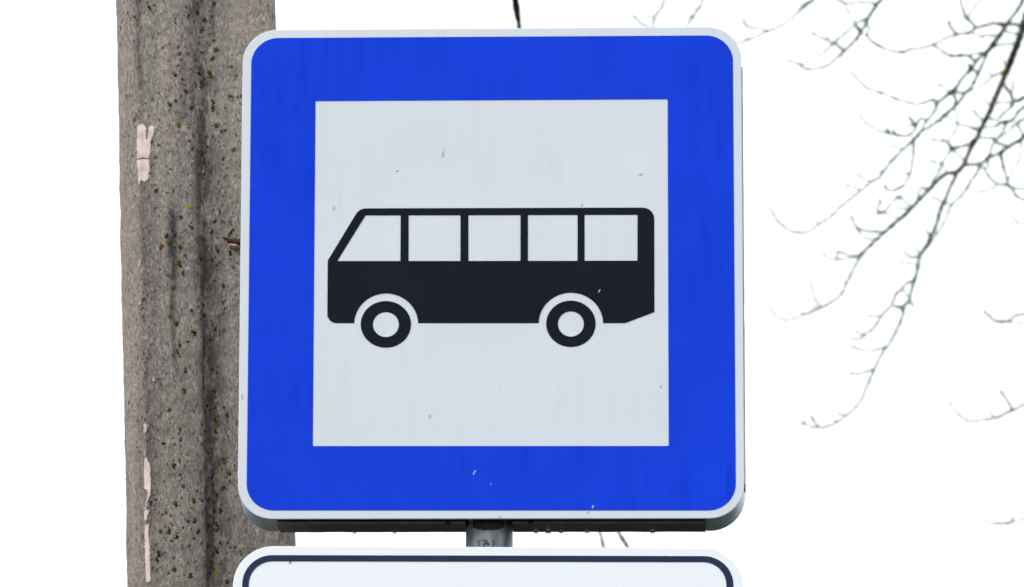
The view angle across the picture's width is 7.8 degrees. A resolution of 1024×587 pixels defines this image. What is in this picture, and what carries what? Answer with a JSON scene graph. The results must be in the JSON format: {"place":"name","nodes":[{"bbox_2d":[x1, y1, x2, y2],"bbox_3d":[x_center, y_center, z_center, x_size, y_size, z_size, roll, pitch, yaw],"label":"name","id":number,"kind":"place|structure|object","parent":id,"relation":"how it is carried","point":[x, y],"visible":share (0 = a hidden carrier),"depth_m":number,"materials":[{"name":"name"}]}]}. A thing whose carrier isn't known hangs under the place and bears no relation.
{"place":"outdoors","nodes":[
{"label":"outdoors","id":0,"kind":"place"},
{"bbox_2d":[0,0,1023,586],"label":"sky","id":1,"kind":"structure","parent":0,"point":[895,492],"materials":[{"name":"white"}]},
{"label":"ground","id":2,"kind":"structure","parent":0,"visible":0},
{"bbox_2d":[116,0,295,586],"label":"concrete pole","id":3,"kind":"object","parent":2,"relation":"on","point":[189,523],"visible":0.88,"depth_m":9.36,"materials":[{"name":"concrete"}]},
{"bbox_2d":[512,0,1023,547],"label":"bare tree","id":4,"kind":"object","parent":2,"relation":"on","point":[1006,72],"visible":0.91,"depth_m":12.97,"materials":[{"name":"brown plant"}]},
{"label":"pavement","id":5,"kind":"structure","parent":0,"visible":0},
{"bbox_2d":[466,519,512,546],"bbox_3d":[-0.027,1.921,8.527,0.056,4.502,0.057,-1,-15,2],"label":"sign post","id":6,"kind":"object","parent":5,"relation":"on","point":[501,537],"visible":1,"depth_m":8.94,"materials":[{"name":"grey metal"}]},
{"bbox_2d":[233,546,742,586],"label":"supplementary plate","id":7,"kind":"object","parent":6,"relation":"attached to","point":[313,566],"visible":1,"depth_m":8.91,"materials":[{"name":"metal"}]},
{"bbox_2d":[238,27,745,532],"bbox_3d":[-0.024,-0.013,9.041,0.606,0.622,0.072,-1,-15,2],"label":"bus stop sign","id":8,"kind":"object","parent":6,"relation":"attached to","point":[490,279],"visible":1,"depth_m":9.01,"materials":[{"name":"metal"}]}
]}

